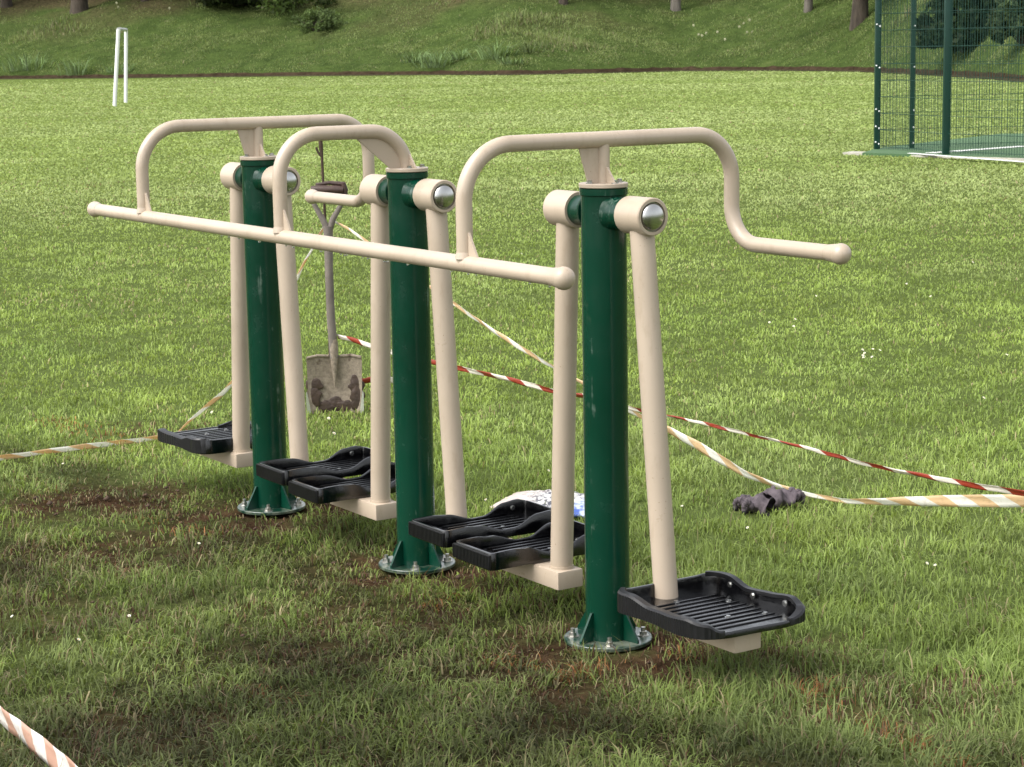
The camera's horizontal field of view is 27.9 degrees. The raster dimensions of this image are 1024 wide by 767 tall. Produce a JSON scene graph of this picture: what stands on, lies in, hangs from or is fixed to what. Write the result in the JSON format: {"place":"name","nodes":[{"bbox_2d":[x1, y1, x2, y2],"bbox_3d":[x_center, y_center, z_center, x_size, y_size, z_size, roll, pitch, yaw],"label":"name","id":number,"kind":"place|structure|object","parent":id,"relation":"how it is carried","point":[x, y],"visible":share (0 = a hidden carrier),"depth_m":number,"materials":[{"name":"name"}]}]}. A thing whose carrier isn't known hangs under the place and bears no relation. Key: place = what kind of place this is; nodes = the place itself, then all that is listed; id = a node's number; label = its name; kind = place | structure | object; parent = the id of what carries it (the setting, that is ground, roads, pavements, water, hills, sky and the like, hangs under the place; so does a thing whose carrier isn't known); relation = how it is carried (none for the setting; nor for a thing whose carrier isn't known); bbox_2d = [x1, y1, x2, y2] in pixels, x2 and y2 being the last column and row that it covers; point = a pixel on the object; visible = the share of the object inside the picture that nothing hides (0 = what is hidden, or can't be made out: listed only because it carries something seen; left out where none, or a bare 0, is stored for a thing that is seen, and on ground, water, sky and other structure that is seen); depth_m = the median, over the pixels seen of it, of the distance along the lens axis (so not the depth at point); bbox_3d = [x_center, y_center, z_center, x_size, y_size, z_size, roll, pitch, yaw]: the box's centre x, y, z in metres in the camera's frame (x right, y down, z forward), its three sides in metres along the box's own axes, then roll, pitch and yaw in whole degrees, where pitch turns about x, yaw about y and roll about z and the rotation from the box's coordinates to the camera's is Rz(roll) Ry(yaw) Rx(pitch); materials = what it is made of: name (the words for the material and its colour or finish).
{"place":"outdoors","nodes":[
{"label":"outdoors","id":0,"kind":"place"},
{"bbox_2d":[0,706,77,766],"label":"barrier tape","id":1,"kind":"object","parent":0,"point":[43,748],"visible":0.99,"depth_m":4.93,"materials":[{"name":"white plastic"}]},
{"bbox_2d":[0,71,1023,766],"bbox_3d":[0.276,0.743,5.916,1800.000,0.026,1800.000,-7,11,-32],"label":"ground","id":2,"kind":"structure","parent":0,"point":[116,529],"depth_m":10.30,"materials":[{"name":"green plant"}]},
{"bbox_2d":[113,27,127,105],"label":"goal","id":3,"kind":"object","parent":2,"relation":"on","point":[119,29],"visible":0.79,"depth_m":67.46,"materials":[{"name":"white paint"}]},
{"bbox_2d":[315,141,329,354],"bbox_3d":[-0.889,-0.463,9.759,0.045,1.373,0.020,-1,9,0],"label":"barrier pin","id":4,"kind":"object","parent":2,"relation":"on","point":[320,153],"visible":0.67,"depth_m":9.66,"materials":[{"name":"metal"}]},
{"bbox_2d":[0,227,322,460],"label":"barrier tape","id":5,"kind":"object","parent":4,"relation":"attached to","point":[223,392],"visible":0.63,"depth_m":8.91,"materials":[{"name":"white plastic"}]},
{"bbox_2d":[362,377,392,383],"bbox_3d":[-0.705,-0.013,9.887,0.285,0.043,0.014,-4,10,-17],"label":"barrier tape","id":6,"kind":"object","parent":4,"relation":"attached to","point":[366,380],"visible":0.28,"depth_m":9.89,"materials":[{"name":"red plastic"}]},
{"bbox_2d":[335,221,1023,506],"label":"barrier tape","id":7,"kind":"object","parent":4,"relation":"attached to","point":[1005,500],"visible":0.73,"depth_m":7.47,"materials":[{"name":"white plastic"}]},
{"bbox_2d":[337,334,1023,495],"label":"barrier tape","id":8,"kind":"object","parent":4,"relation":"attached to","point":[822,452],"visible":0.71,"depth_m":7.49,"materials":[{"name":"white plastic"}]},
{"bbox_2d":[306,181,364,413],"bbox_3d":[-0.842,-0.391,9.676,0.282,1.116,0.068,-1,9,0],"label":"spade","id":9,"kind":"object","parent":2,"relation":"on","point":[334,380],"visible":0.97,"depth_m":9.73,"materials":[{"name":"metal"}]},
{"bbox_2d":[87,114,851,652],"bbox_3d":[-0.329,-0.116,6.698,0.969,1.452,3.515,-7,11,-32],"label":"air walker","id":10,"kind":"object","parent":2,"relation":"on","point":[405,248],"visible":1,"depth_m":6.34,"materials":[{"name":"painted steel"},{"name":"black plastic"},{"name":"polished steel"}]},
{"bbox_2d":[16,478,968,739],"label":"soil crumbs","id":11,"kind":"object","parent":2,"relation":"on","point":[107,498],"visible":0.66,"depth_m":6.74,"materials":[{"name":"brown soil"}]},
{"bbox_2d":[0,66,1023,78],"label":"soil edge","id":12,"kind":"object","parent":2,"relation":"on","point":[523,71],"visible":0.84,"depth_m":132.89,"materials":[{"name":"brown soil"}]},
{"bbox_2d":[490,489,583,517],"bbox_3d":[0.160,0.430,7.594,0.419,0.043,0.322,3,10,22],"label":"plastic sack","id":13,"kind":"object","parent":2,"relation":"on","point":[536,496],"visible":0.33,"depth_m":7.59,"materials":[{"name":"white plastic"}]},
{"bbox_2d":[732,492,779,515],"bbox_3d":[0.874,0.435,7.481,0.156,0.074,0.148,6,12,36],"label":"work glove","id":14,"kind":"object","parent":2,"relation":"on","point":[746,503],"visible":0.98,"depth_m":7.45,"materials":[{"name":"grey fabric"}]},
{"bbox_2d":[763,485,805,507],"bbox_3d":[0.986,0.407,7.518,0.149,0.069,0.136,-6,11,-28],"label":"work glove","id":15,"kind":"object","parent":2,"relation":"on","point":[790,496],"visible":0.95,"depth_m":7.48,"materials":[{"name":"grey fabric"}]},
{"bbox_2d":[862,133,1023,157],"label":"court","id":16,"kind":"object","parent":2,"relation":"on","point":[894,152],"visible":0.5,"depth_m":31.32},
{"bbox_2d":[843,151,1023,160],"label":"court edging","id":17,"kind":"object","parent":16,"relation":"on","point":[923,156],"visible":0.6,"depth_m":29.51,"materials":[{"name":"concrete"}]},
{"bbox_2d":[873,0,1023,156],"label":"fence","id":18,"kind":"object","parent":16,"relation":"on","point":[948,45],"visible":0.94,"depth_m":30.65,"materials":[{"name":"green metal"}]},
{"bbox_2d":[910,153,1023,161],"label":"court line","id":19,"kind":"object","parent":16,"relation":"on","point":[967,157],"visible":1,"depth_m":28.83,"materials":[{"name":"white paint"}]},
{"bbox_2d":[927,146,1023,152],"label":"court line","id":20,"kind":"object","parent":16,"relation":"on","point":[979,149],"visible":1,"depth_m":30.90,"materials":[{"name":"white paint"}]},
{"bbox_2d":[0,0,1023,75],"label":"bank","id":21,"kind":"structure","parent":0,"point":[176,7],"depth_m":147.68,"materials":[{"name":"green plant"}]},
{"bbox_2d":[0,0,12,7],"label":"tree","id":22,"kind":"object","parent":21,"relation":"on","point":[5,3],"visible":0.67,"depth_m":177.96,"materials":[{"name":"brown plant"}]},
{"bbox_2d":[0,50,63,70],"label":"leafy clump","id":23,"kind":"object","parent":21,"relation":"on","point":[26,67],"visible":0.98,"depth_m":155.13,"materials":[{"name":"green plant"}]},
{"bbox_2d":[50,54,95,75],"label":"leafy clump","id":24,"kind":"object","parent":21,"relation":"on","point":[79,71],"visible":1,"depth_m":151.44,"materials":[{"name":"green plant"}]},
{"bbox_2d":[70,0,88,13],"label":"tree","id":25,"kind":"object","parent":21,"relation":"on","point":[77,6],"visible":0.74,"depth_m":170.49,"materials":[{"name":"brown plant"}]},
{"bbox_2d":[100,63,123,72],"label":"leafy clump","id":26,"kind":"object","parent":21,"relation":"on","point":[109,68],"visible":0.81,"depth_m":150.42,"materials":[{"name":"green plant"}]},
{"bbox_2d":[119,63,135,71],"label":"leafy clump","id":27,"kind":"object","parent":21,"relation":"on","point":[132,68],"visible":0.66,"depth_m":149.76,"materials":[{"name":"green plant"}]},
{"bbox_2d":[195,0,236,5],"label":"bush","id":28,"kind":"object","parent":21,"relation":"on","point":[224,2],"visible":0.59,"depth_m":164.06,"materials":[{"name":"green plant"}]},
{"bbox_2d":[202,0,261,6],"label":"bush","id":29,"kind":"object","parent":21,"relation":"on","point":[239,2],"visible":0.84,"depth_m":164.20,"materials":[{"name":"green plant"}]},
{"bbox_2d":[246,0,337,15],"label":"tree","id":30,"kind":"object","parent":21,"relation":"on","point":[281,4],"visible":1,"depth_m":160.64,"materials":[{"name":"green plant"}]},
{"bbox_2d":[291,6,347,32],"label":"bush","id":31,"kind":"object","parent":21,"relation":"on","point":[330,19],"visible":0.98,"depth_m":154.23,"materials":[{"name":"green plant"}]},
{"bbox_2d":[399,50,433,62],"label":"leafy clump","id":32,"kind":"object","parent":21,"relation":"on","point":[413,58],"visible":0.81,"depth_m":139.59,"materials":[{"name":"green plant"}]},
{"bbox_2d":[410,46,467,67],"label":"leafy clump","id":33,"kind":"object","parent":21,"relation":"on","point":[439,64],"visible":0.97,"depth_m":136.98,"materials":[{"name":"green plant"}]},
{"bbox_2d":[447,48,469,58],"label":"leafy clump","id":34,"kind":"object","parent":21,"relation":"on","point":[458,55],"visible":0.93,"depth_m":137.27,"materials":[{"name":"green plant"}]},
{"bbox_2d":[463,36,523,59],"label":"leafy clump","id":35,"kind":"object","parent":21,"relation":"on","point":[496,52],"visible":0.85,"depth_m":134.13,"materials":[{"name":"green plant"}]},
{"bbox_2d":[493,55,524,63],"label":"leafy clump","id":36,"kind":"object","parent":21,"relation":"on","point":[506,61],"visible":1,"depth_m":131.60,"materials":[{"name":"green plant"}]},
{"bbox_2d":[517,40,549,52],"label":"leafy clump","id":37,"kind":"object","parent":21,"relation":"on","point":[525,47],"visible":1,"depth_m":134.47,"materials":[{"name":"green plant"}]},
{"bbox_2d":[559,0,567,4],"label":"tree","id":38,"kind":"object","parent":21,"relation":"on","point":[563,2],"visible":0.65,"depth_m":148.79,"materials":[{"name":"grey plant"}]},
{"bbox_2d":[670,0,680,10],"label":"tree","id":39,"kind":"object","parent":21,"relation":"on","point":[675,5],"visible":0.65,"depth_m":149.30,"materials":[{"name":"grey plant"}]},
{"bbox_2d":[803,0,812,12],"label":"tree","id":40,"kind":"object","parent":21,"relation":"on","point":[808,5],"visible":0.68,"depth_m":138.66,"materials":[{"name":"grey plant"}]},
{"bbox_2d":[849,0,868,30],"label":"tree","id":41,"kind":"object","parent":21,"relation":"on","point":[859,13],"visible":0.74,"depth_m":127.32,"materials":[{"name":"brown plant"}]},
{"bbox_2d":[916,0,995,53],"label":"bush","id":42,"kind":"object","parent":21,"relation":"on","point":[934,4],"visible":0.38,"depth_m":97.94,"materials":[{"name":"green leaves"},{"name":"grey brown bark"}]},
{"bbox_2d":[986,0,1023,46],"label":"bush","id":43,"kind":"object","parent":21,"relation":"on","point":[1010,24],"visible":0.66,"depth_m":88.13,"materials":[{"name":"green plant"}]},
{"bbox_2d":[0,70,1023,81],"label":"path","id":44,"kind":"structure","parent":0,"point":[994,78],"depth_m":129.73,"materials":[{"name":"brown soil"}]}
]}

